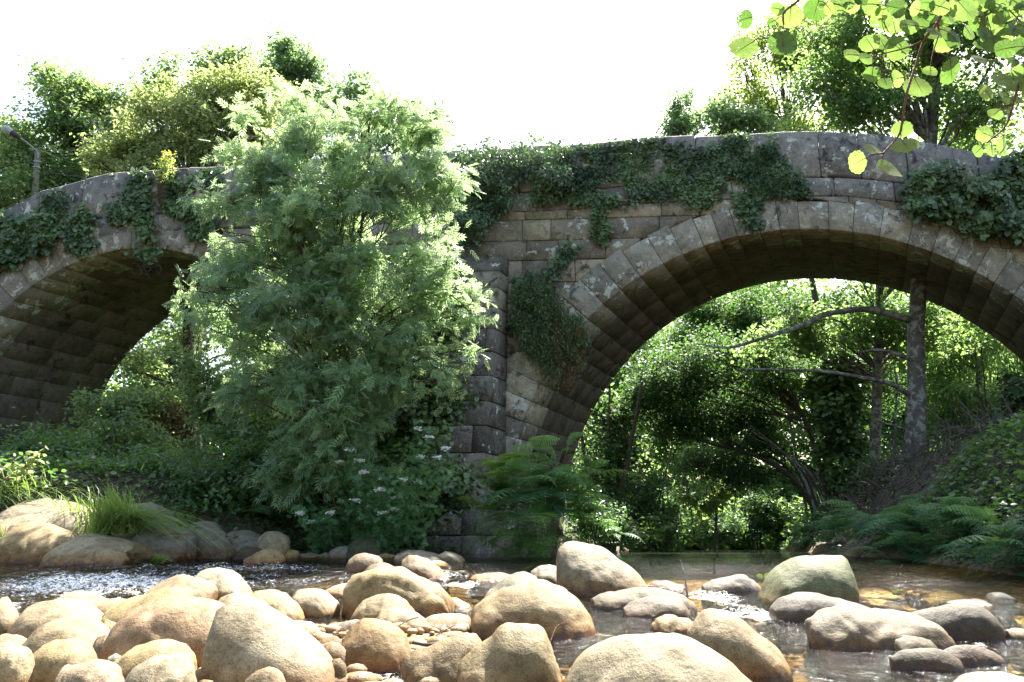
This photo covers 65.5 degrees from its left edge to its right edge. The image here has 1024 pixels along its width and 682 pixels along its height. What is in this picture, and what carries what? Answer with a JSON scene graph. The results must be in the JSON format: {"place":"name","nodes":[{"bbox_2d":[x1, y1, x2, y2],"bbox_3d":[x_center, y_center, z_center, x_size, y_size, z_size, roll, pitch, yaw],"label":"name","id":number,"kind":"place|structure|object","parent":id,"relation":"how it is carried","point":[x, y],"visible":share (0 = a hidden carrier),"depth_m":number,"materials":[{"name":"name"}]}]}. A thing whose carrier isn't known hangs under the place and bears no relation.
{"place":"outdoors","nodes":[
{"label":"outdoors","id":0,"kind":"place"},
{"bbox_2d":[0,428,1023,681],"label":"ground","id":1,"kind":"structure","parent":0,"point":[16,598],"depth_m":12.05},
{"bbox_2d":[0,642,34,681],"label":"boulder","id":2,"kind":"object","parent":1,"relation":"on","point":[17,662],"visible":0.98,"depth_m":3.81,"materials":[{"name":"stone"}]},
{"bbox_2d":[0,522,79,580],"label":"boulder","id":3,"kind":"object","parent":1,"relation":"on","point":[31,543],"visible":0.56,"depth_m":10.53,"materials":[{"name":"stone"}]},
{"bbox_2d":[0,498,107,534],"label":"boulder","id":4,"kind":"object","parent":1,"relation":"on","point":[61,519],"visible":0.23,"depth_m":11.43,"materials":[{"name":"stone"}]},
{"bbox_2d":[7,598,103,638],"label":"boulder","id":5,"kind":"object","parent":1,"relation":"on","point":[31,619],"visible":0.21,"depth_m":5.08,"materials":[{"name":"stone"}]},
{"bbox_2d":[0,407,120,468],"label":"shrub","id":6,"kind":"object","parent":1,"relation":"on","point":[26,443],"visible":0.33,"depth_m":14.21,"materials":[{"name":"green plant"}]},
{"bbox_2d":[30,638,97,681],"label":"boulder","id":7,"kind":"object","parent":1,"relation":"on","point":[52,658],"visible":0.63,"depth_m":3.92,"materials":[{"name":"stone"}]},
{"bbox_2d":[21,617,109,653],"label":"boulder","id":8,"kind":"object","parent":1,"relation":"on","point":[90,630],"visible":0.25,"depth_m":4.41,"materials":[{"name":"stone"}]},
{"bbox_2d":[0,46,157,209],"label":"oak tree","id":9,"kind":"object","parent":1,"relation":"on","point":[61,121],"visible":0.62,"depth_m":29.15,"materials":[{"name":"green plant"}]},
{"bbox_2d":[54,659,124,681],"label":"boulder","id":10,"kind":"object","parent":1,"relation":"on","point":[96,670],"visible":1,"depth_m":3.61,"materials":[{"name":"stone"}]},
{"bbox_2d":[37,533,154,580],"bbox_3d":[-5.496,2.878,10.637,1.322,0.616,1.125,0,-14,0],"label":"boulder","id":11,"kind":"object","parent":1,"relation":"on","point":[95,549],"visible":0.67,"depth_m":10.24,"materials":[{"name":"stone"}]},
{"bbox_2d":[58,373,188,464],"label":"shrub","id":12,"kind":"object","parent":1,"relation":"on","point":[128,407],"visible":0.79,"depth_m":17.45,"materials":[{"name":"green plant"}]},
{"bbox_2d":[101,587,191,622],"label":"boulder","id":13,"kind":"object","parent":1,"relation":"on","point":[116,612],"visible":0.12,"depth_m":5.27,"materials":[{"name":"stone"}]},
{"bbox_2d":[58,437,239,511],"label":"shrub","id":14,"kind":"object","parent":1,"relation":"on","point":[192,469],"visible":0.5,"depth_m":13.08,"materials":[{"name":"green plant"}]},
{"bbox_2d":[69,480,240,551],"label":"grass tuft","id":15,"kind":"object","parent":1,"relation":"on","point":[120,518],"visible":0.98,"depth_m":11.12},
{"bbox_2d":[114,639,196,679],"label":"boulder","id":16,"kind":"object","parent":1,"relation":"on","point":[127,662],"visible":0.44,"depth_m":3.90,"materials":[{"name":"stone"}]},
{"bbox_2d":[98,597,223,668],"bbox_3d":[-1.874,1.708,4.325,0.675,0.590,0.514,0,-14,0],"label":"boulder","id":17,"kind":"object","parent":1,"relation":"on","point":[188,621],"visible":0.46,"depth_m":4.25,"materials":[{"name":"stone"}]},
{"bbox_2d":[125,653,196,681],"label":"boulder","id":18,"kind":"object","parent":1,"relation":"on","point":[177,667],"visible":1,"depth_m":3.52,"materials":[{"name":"stone"}]},
{"bbox_2d":[128,525,196,576],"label":"boulder","id":19,"kind":"object","parent":1,"relation":"on","point":[182,553],"visible":0.58,"depth_m":11.06,"materials":[{"name":"stone"}]},
{"bbox_2d":[111,300,224,456],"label":"dark trunk tree","id":20,"kind":"object","parent":1,"relation":"on","point":[186,336],"visible":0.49,"depth_m":21.87,"materials":[{"name":"green plant"}]},
{"bbox_2d":[97,421,241,469],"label":"shrub","id":21,"kind":"object","parent":1,"relation":"on","point":[198,450],"visible":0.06,"depth_m":14.60,"materials":[{"name":"green plant"}]},
{"bbox_2d":[146,574,217,600],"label":"boulder","id":22,"kind":"object","parent":1,"relation":"on","point":[197,587],"visible":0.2,"depth_m":6.91,"materials":[{"name":"stone"}]},
{"bbox_2d":[66,48,299,452],"bbox_3d":[-9.945,-2.465,23.716,6.446,13.725,3.515,0,-14,0],"label":"willow tree","id":23,"kind":"object","parent":1,"relation":"on","point":[200,116],"visible":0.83,"depth_m":24.22,"materials":[{"name":"green plant"}]},
{"bbox_2d":[92,293,289,435],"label":"oak tree","id":24,"kind":"object","parent":1,"relation":"on","point":[157,336],"visible":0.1,"depth_m":28.19,"materials":[{"name":"green plant"}]},
{"bbox_2d":[123,25,274,451],"bbox_3d":[-12.623,-3.591,31.037,6.538,19.070,3.481,2,-15,-7],"label":"oak tree","id":25,"kind":"object","parent":1,"relation":"on","point":[229,52],"visible":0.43,"depth_m":32.15,"materials":[{"name":"green plant"}]},
{"bbox_2d":[190,528,235,573],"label":"boulder","id":26,"kind":"object","parent":1,"relation":"on","point":[205,550],"visible":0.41,"depth_m":11.52,"materials":[{"name":"stone"}]},
{"bbox_2d":[195,567,252,600],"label":"boulder","id":27,"kind":"object","parent":1,"relation":"on","point":[226,581],"visible":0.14,"depth_m":7.27,"materials":[{"name":"stone"}]},
{"bbox_2d":[163,342,292,461],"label":"shrub","id":28,"kind":"object","parent":1,"relation":"on","point":[206,420],"visible":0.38,"depth_m":16.77,"materials":[{"name":"green plant"}]},
{"bbox_2d":[179,404,317,519],"bbox_3d":[-4.564,2.117,13.918,2.685,2.606,3.035,0,-14,0],"label":"shrub","id":29,"kind":"object","parent":1,"relation":"on","point":[251,450],"visible":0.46,"depth_m":13.73,"materials":[{"name":"green plant"}]},
{"bbox_2d":[240,549,284,579],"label":"boulder","id":30,"kind":"object","parent":1,"relation":"on","point":[274,557],"visible":0.84,"depth_m":10.42,"materials":[{"name":"stone"}]},
{"bbox_2d":[201,600,334,681],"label":"boulder","id":31,"kind":"object","parent":1,"relation":"on","point":[246,639],"visible":0.95,"depth_m":3.75,"materials":[{"name":"stone"}]},
{"bbox_2d":[240,18,350,158],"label":"plane tree","id":32,"kind":"object","parent":1,"relation":"on","point":[293,63],"visible":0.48,"depth_m":31.16,"materials":[{"name":"green plant"}]},
{"bbox_2d":[292,588,339,624],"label":"boulder","id":33,"kind":"object","parent":1,"relation":"on","point":[315,603],"visible":0.3,"depth_m":6.18,"materials":[{"name":"stone"}]},
{"bbox_2d":[227,441,426,541],"bbox_3d":[-3.040,2.826,12.928,3.200,2.326,1.306,0,-14,0],"label":"shrub","id":34,"kind":"object","parent":1,"relation":"on","point":[240,497],"visible":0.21,"depth_m":12.93,"materials":[{"name":"green plant"}]},
{"bbox_2d":[163,72,498,552],"bbox_3d":[-3.104,-0.797,13.766,5.783,8.914,3.146,0,-14,0],"label":"ash tree","id":35,"kind":"object","parent":1,"relation":"on","point":[342,261],"visible":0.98,"depth_m":13.51,"materials":[{"name":"green plant"}]},
{"bbox_2d":[262,417,429,516],"bbox_3d":[-2.968,2.447,14.219,2.944,2.466,1.970,6,-16,-23],"label":"shrub","id":36,"kind":"object","parent":1,"relation":"on","point":[389,453],"visible":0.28,"depth_m":14.21,"materials":[{"name":"green plant"}]},
{"bbox_2d":[342,618,411,678],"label":"boulder","id":37,"kind":"object","parent":1,"relation":"on","point":[377,646],"visible":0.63,"depth_m":4.26,"materials":[{"name":"stone"}]},
{"bbox_2d":[350,593,414,619],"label":"boulder","id":38,"kind":"object","parent":1,"relation":"on","point":[373,606],"visible":0.29,"depth_m":6.02,"materials":[{"name":"stone"}]},
{"bbox_2d":[305,60,464,156],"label":"plane tree","id":39,"kind":"object","parent":1,"relation":"on","point":[354,90],"visible":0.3,"depth_m":30.50,"materials":[{"name":"green plant"}]},
{"bbox_2d":[342,566,454,621],"bbox_3d":[-0.903,2.109,6.329,0.888,0.611,0.553,0,-14,0],"label":"boulder","id":40,"kind":"object","parent":1,"relation":"on","point":[424,597],"visible":0.33,"depth_m":6.24,"materials":[{"name":"stone"}]},
{"bbox_2d":[357,247,489,547],"bbox_3d":[-1.799,0.955,15.175,2.891,6.068,2.486,-5,-15,18],"label":"shrub","id":41,"kind":"object","parent":1,"relation":"on","point":[421,411],"visible":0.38,"depth_m":14.59,"materials":[{"name":"green plant"}]},
{"bbox_2d":[401,632,481,681],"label":"boulder","id":42,"kind":"object","parent":1,"relation":"on","point":[441,659],"visible":0.66,"depth_m":3.90,"materials":[{"name":"stone"}]},
{"bbox_2d":[449,451,561,544],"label":"fern","id":43,"kind":"object","parent":1,"relation":"on","point":[495,486],"visible":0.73,"depth_m":13.64,"materials":[{"name":"green plant"}]},
{"bbox_2d":[457,623,560,681],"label":"boulder","id":44,"kind":"object","parent":1,"relation":"on","point":[514,652],"visible":1,"depth_m":3.67,"materials":[{"name":"stone"}]},
{"bbox_2d":[0,131,1023,562],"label":"stone bridge","id":45,"kind":"structure","parent":1,"relation":"on","point":[68,323],"depth_m":18.29,"materials":[{"name":"stone"}]},
{"bbox_2d":[0,208,65,270],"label":"ivy","id":46,"kind":"object","parent":45,"relation":"attached to","point":[32,235],"visible":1,"depth_m":18.74,"materials":[{"name":"green plant"}]},
{"bbox_2d":[63,166,162,269],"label":"ivy","id":47,"kind":"object","parent":45,"relation":"attached to","point":[134,203],"visible":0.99,"depth_m":18.85,"materials":[{"name":"green plant"}]},
{"bbox_2d":[155,164,234,255],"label":"ivy","id":48,"kind":"object","parent":45,"relation":"attached to","point":[171,206],"visible":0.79,"depth_m":18.81,"materials":[{"name":"green plant"}]},
{"bbox_2d":[443,132,579,253],"bbox_3d":[-0.120,-3.384,18.003,3.347,2.900,1.069,0,-14,0],"label":"ivy","id":49,"kind":"object","parent":45,"relation":"on","point":[494,155],"visible":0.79,"depth_m":18.09,"materials":[{"name":"green plant"}]},
{"bbox_2d":[507,277,593,396],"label":"hanging plant","id":50,"kind":"object","parent":45,"relation":"attached to","point":[560,338],"visible":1,"depth_m":17.22,"materials":[{"name":"green plant"}]},
{"bbox_2d":[536,205,621,296],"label":"ivy","id":51,"kind":"object","parent":45,"relation":"attached to","point":[600,227],"visible":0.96,"depth_m":17.90,"materials":[{"name":"green plant"}]},
{"bbox_2d":[545,129,814,220],"bbox_3d":[3.751,-3.756,18.160,6.039,2.300,0.259,-1,-14,4],"label":"ivy","id":52,"kind":"object","parent":45,"relation":"attached to","point":[764,171],"visible":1,"depth_m":18.16,"materials":[{"name":"green plant"}]},
{"bbox_2d":[720,188,769,238],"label":"ivy","id":53,"kind":"object","parent":45,"relation":"attached to","point":[748,209],"visible":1,"depth_m":17.83,"materials":[{"name":"green plant"}]},
{"bbox_2d":[894,144,1023,257],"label":"ivy","id":54,"kind":"object","parent":45,"relation":"attached to","point":[978,217],"visible":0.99,"depth_m":17.30,"materials":[{"name":"green plant"}]},
{"bbox_2d":[0,409,1023,577],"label":"ground cover","id":55,"kind":"object","parent":1,"relation":"on","point":[1009,425],"visible":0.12,"depth_m":12.52,"materials":[{"name":"green plant"}]},
{"bbox_2d":[447,496,588,570],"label":"fern","id":56,"kind":"object","parent":1,"relation":"on","point":[527,537],"visible":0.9,"depth_m":12.70,"materials":[{"name":"green plant"}]},
{"bbox_2d":[470,579,598,664],"bbox_3d":[0.143,1.945,5.488,0.896,0.575,0.548,0,-14,0],"label":"boulder","id":57,"kind":"object","parent":1,"relation":"on","point":[548,606],"visible":0.5,"depth_m":5.36,"materials":[{"name":"stone"}]},
{"bbox_2d":[458,432,617,553],"bbox_3d":[0.382,2.546,13.178,2.639,2.098,1.832,0,-14,0],"label":"fern","id":58,"kind":"object","parent":1,"relation":"on","point":[547,479],"visible":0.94,"depth_m":13.26,"materials":[{"name":"green plant"}]},
{"bbox_2d":[92,106,1023,565],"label":"distant wood","id":59,"kind":"object","parent":1,"relation":"on","point":[790,490],"visible":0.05,"depth_m":44.79,"materials":[{"name":"plant"}]},
{"bbox_2d":[542,447,655,528],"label":"fern","id":60,"kind":"object","parent":1,"relation":"on","point":[582,492],"visible":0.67,"depth_m":13.94,"materials":[{"name":"green plant"}]},
{"bbox_2d":[556,541,647,613],"bbox_3d":[0.883,2.300,7.732,0.906,0.697,0.694,0,-14,0],"label":"boulder","id":61,"kind":"object","parent":1,"relation":"on","point":[584,570],"visible":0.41,"depth_m":7.56,"materials":[{"name":"stone"}]},
{"bbox_2d":[562,485,655,551],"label":"shrub","id":62,"kind":"object","parent":1,"relation":"on","point":[594,529],"visible":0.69,"depth_m":19.26,"materials":[{"name":"green plant"}]},
{"bbox_2d":[565,372,697,549],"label":"alder tree","id":63,"kind":"object","parent":1,"relation":"on","point":[643,500],"visible":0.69,"depth_m":23.73,"materials":[{"name":"green plant"}]},
{"bbox_2d":[590,587,697,635],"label":"boulder","id":64,"kind":"object","parent":1,"relation":"on","point":[617,601],"visible":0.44,"depth_m":6.57,"materials":[{"name":"stone"}]},
{"bbox_2d":[622,596,692,634],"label":"boulder","id":65,"kind":"object","parent":1,"relation":"on","point":[650,608],"visible":0.38,"depth_m":6.14,"materials":[{"name":"stone"}]},
{"bbox_2d":[565,632,751,681],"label":"boulder","id":66,"kind":"object","parent":1,"relation":"on","point":[662,657],"visible":1,"depth_m":3.34,"materials":[{"name":"stone"}]},
{"bbox_2d":[575,294,803,506],"bbox_3d":[8.344,3.453,36.065,13.788,11.524,6.359,4,-15,-15],"label":"bright tree","id":67,"kind":"object","parent":1,"relation":"on","point":[659,460],"visible":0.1,"depth_m":35.42,"materials":[{"name":"green plant"}]},
{"bbox_2d":[622,485,773,567],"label":"shrub","id":68,"kind":"object","parent":1,"relation":"on","point":[666,538],"visible":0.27,"depth_m":26.18,"materials":[{"name":"green plant"}]},
{"bbox_2d":[666,441,735,573],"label":"bright shrub","id":69,"kind":"object","parent":1,"relation":"on","point":[712,504],"visible":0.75,"depth_m":25.66,"materials":[{"name":"green plant"}]},
{"bbox_2d":[600,358,818,516],"bbox_3d":[6.072,3.302,25.332,7.189,5.257,4.229,0,-14,0],"label":"leaning alder","id":70,"kind":"object","parent":1,"relation":"on","point":[720,420],"visible":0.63,"depth_m":24.91,"materials":[{"name":"green plant"}]},
{"bbox_2d":[616,319,830,507],"bbox_3d":[6.847,2.316,24.250,7.582,6.163,3.705,0,-14,0],"label":"leaning alder","id":71,"kind":"object","parent":1,"relation":"on","point":[771,383],"visible":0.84,"depth_m":24.16,"materials":[{"name":"green plant"}]},
{"bbox_2d":[651,77,797,136],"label":"tree","id":72,"kind":"object","parent":1,"relation":"on","point":[730,120],"visible":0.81,"depth_m":24.11,"materials":[{"name":"green plant"}]},
{"bbox_2d":[701,574,760,615],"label":"boulder","id":73,"kind":"object","parent":1,"relation":"on","point":[737,585],"visible":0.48,"depth_m":7.59,"materials":[{"name":"stone"}]},
{"bbox_2d":[652,434,826,511],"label":"leaning alder","id":74,"kind":"object","parent":1,"relation":"on","point":[737,477],"visible":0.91,"depth_m":25.65,"materials":[{"name":"green plant"}]},
{"bbox_2d":[687,608,792,681],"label":"boulder","id":75,"kind":"object","parent":1,"relation":"on","point":[746,649],"visible":0.79,"depth_m":4.10,"materials":[{"name":"stone"}]},
{"bbox_2d":[686,487,817,549],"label":"shrub","id":76,"kind":"object","parent":1,"relation":"on","point":[763,517],"visible":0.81,"depth_m":28.68,"materials":[{"name":"green plant"}]},
{"bbox_2d":[629,280,929,520],"bbox_3d":[10.171,2.054,29.476,11.919,9.505,6.249,0,-14,0],"label":"alder tree","id":77,"kind":"object","parent":1,"relation":"on","point":[753,312],"visible":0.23,"depth_m":29.43,"materials":[{"name":"green plant"}]},
{"bbox_2d":[742,403,828,509],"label":"leaning alder","id":78,"kind":"object","parent":1,"relation":"on","point":[802,446],"visible":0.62,"depth_m":25.18,"materials":[{"name":"green plant"}]},
{"bbox_2d":[700,0,906,359],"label":"alder tree","id":79,"kind":"object","parent":1,"relation":"on","point":[772,103],"visible":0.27,"depth_m":26.92,"materials":[{"name":"green plant"}]},
{"bbox_2d":[756,555,859,624],"bbox_3d":[2.568,2.192,6.928,0.833,0.638,0.630,0,-14,0],"label":"boulder","id":80,"kind":"object","parent":1,"relation":"on","point":[830,575],"visible":0.48,"depth_m":6.80,"materials":[{"name":"stone"}]},
{"bbox_2d":[729,0,907,58],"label":"alder branch","id":81,"kind":"object","parent":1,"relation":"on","point":[790,16],"visible":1,"depth_m":1.95,"materials":[{"name":"green plant"}]},
{"bbox_2d":[769,592,871,646],"bbox_3d":[2.406,2.160,6.140,0.808,0.424,0.359,0,-14,0],"label":"boulder","id":82,"kind":"object","parent":1,"relation":"on","point":[796,607],"visible":0.32,"depth_m":6.07,"materials":[{"name":"stone"}]},
{"bbox_2d":[791,349,888,512],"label":"ivy clad tree","id":83,"kind":"object","parent":1,"relation":"on","point":[838,408],"visible":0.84,"depth_m":22.98,"materials":[{"name":"green plant"}]},
{"bbox_2d":[696,0,1023,476],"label":"alder tree","id":84,"kind":"object","parent":1,"relation":"on","point":[854,104],"visible":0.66,"depth_m":20.42,"materials":[{"name":"green plant"}]},
{"bbox_2d":[731,279,998,479],"bbox_3d":[10.232,-0.033,22.743,8.588,8.790,4.294,2,-15,-7],"label":"alder tree","id":85,"kind":"object","parent":1,"relation":"on","point":[816,338],"visible":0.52,"depth_m":22.39,"materials":[{"name":"green plant"}]},
{"bbox_2d":[797,499,937,547],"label":"fern","id":86,"kind":"object","parent":1,"relation":"on","point":[882,514],"visible":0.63,"depth_m":12.11,"materials":[{"name":"green plant"}]},
{"bbox_2d":[803,602,955,681],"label":"boulder","id":87,"kind":"object","parent":1,"relation":"on","point":[842,627],"visible":0.61,"depth_m":4.93,"materials":[{"name":"stone"}]},
{"bbox_2d":[844,526,958,569],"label":"fern","id":88,"kind":"object","parent":1,"relation":"on","point":[900,538],"visible":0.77,"depth_m":11.03,"materials":[{"name":"green plant"}]},
{"bbox_2d":[844,0,978,176],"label":"alder branch","id":89,"kind":"object","parent":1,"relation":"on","point":[945,38],"visible":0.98,"depth_m":1.99,"materials":[{"name":"green plant"}]},
{"bbox_2d":[810,381,1023,546],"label":"brushwood","id":90,"kind":"object","parent":1,"relation":"on","point":[955,438],"visible":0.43,"depth_m":15.53,"materials":[{"name":"brown plant"}]},
{"bbox_2d":[889,648,965,681],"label":"boulder","id":91,"kind":"object","parent":1,"relation":"on","point":[925,660],"visible":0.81,"depth_m":4.32,"materials":[{"name":"stone"}]},
{"bbox_2d":[870,499,988,563],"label":"fern","id":92,"kind":"object","parent":1,"relation":"on","point":[968,526],"visible":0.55,"depth_m":10.75,"materials":[{"name":"green plant"}]},
{"bbox_2d":[883,302,1022,451],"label":"weeping tree","id":93,"kind":"object","parent":1,"relation":"on","point":[950,376],"visible":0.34,"depth_m":25.03,"materials":[{"name":"green plant"}]},
{"bbox_2d":[911,603,1009,665],"bbox_3d":[3.008,2.000,5.361,0.600,0.441,0.271,0,-14,0],"label":"boulder","id":94,"kind":"object","parent":1,"relation":"on","point":[972,622],"visible":0.32,"depth_m":5.30,"materials":[{"name":"stone"}]},
{"bbox_2d":[917,0,1023,52],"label":"alder branch","id":95,"kind":"object","parent":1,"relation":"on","point":[993,16],"visible":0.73,"depth_m":2.40,"materials":[{"name":"green plant"}]},
{"bbox_2d":[926,524,1023,574],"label":"fern","id":96,"kind":"object","parent":1,"relation":"on","point":[1001,548],"visible":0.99,"depth_m":9.19,"materials":[{"name":"green plant"}]},
{"bbox_2d":[944,645,1008,672],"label":"boulder","id":97,"kind":"object","parent":1,"relation":"on","point":[972,656],"visible":0.44,"depth_m":4.46,"materials":[{"name":"stone"}]},
{"bbox_2d":[971,38,1023,157],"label":"alder branch","id":98,"kind":"object","parent":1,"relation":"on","point":[1007,49],"visible":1,"depth_m":2.05,"materials":[{"name":"green plant"}]},
{"bbox_2d":[984,371,1023,434],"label":"ivy clad tree","id":99,"kind":"object","parent":1,"relation":"on","point":[1017,379],"visible":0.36,"depth_m":17.63,"materials":[{"name":"green plant"}]},
{"bbox_2d":[0,549,1023,681],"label":"water","id":100,"kind":"structure","parent":0,"point":[704,557],"depth_m":8.66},
{"bbox_2d":[292,493,350,553],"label":"white umbel plant","id":101,"kind":"object","parent":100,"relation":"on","point":[318,535],"visible":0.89,"depth_m":12.37,"materials":[{"name":"green plant"}]},
{"bbox_2d":[287,446,428,550],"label":"white umbel plant","id":102,"kind":"object","parent":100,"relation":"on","point":[301,512],"visible":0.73,"depth_m":12.30,"materials":[{"name":"green plant"}]},
{"bbox_2d":[321,405,428,552],"bbox_3d":[-2.190,2.176,12.544,1.852,2.346,1.017,3,-15,-13],"label":"white umbel plant","id":103,"kind":"object","parent":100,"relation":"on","point":[364,454],"visible":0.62,"depth_m":12.47,"materials":[{"name":"green plant"}]},
{"bbox_2d":[348,424,462,551],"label":"white umbel plant","id":104,"kind":"object","parent":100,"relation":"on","point":[446,448],"visible":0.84,"depth_m":12.41,"materials":[{"name":"green plant"}]},
{"bbox_2d":[361,443,458,553],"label":"white umbel plant","id":105,"kind":"object","parent":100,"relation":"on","point":[407,511],"visible":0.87,"depth_m":12.35,"materials":[{"name":"green plant"}]},
{"bbox_2d":[0,0,1023,495],"label":"sky","id":106,"kind":"structure","parent":0,"point":[580,70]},
{"bbox_2d":[29,605,1019,681],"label":"gravel","id":107,"kind":"structure","parent":0,"point":[356,672],"depth_m":5.06,"materials":[{"name":"gravel"}]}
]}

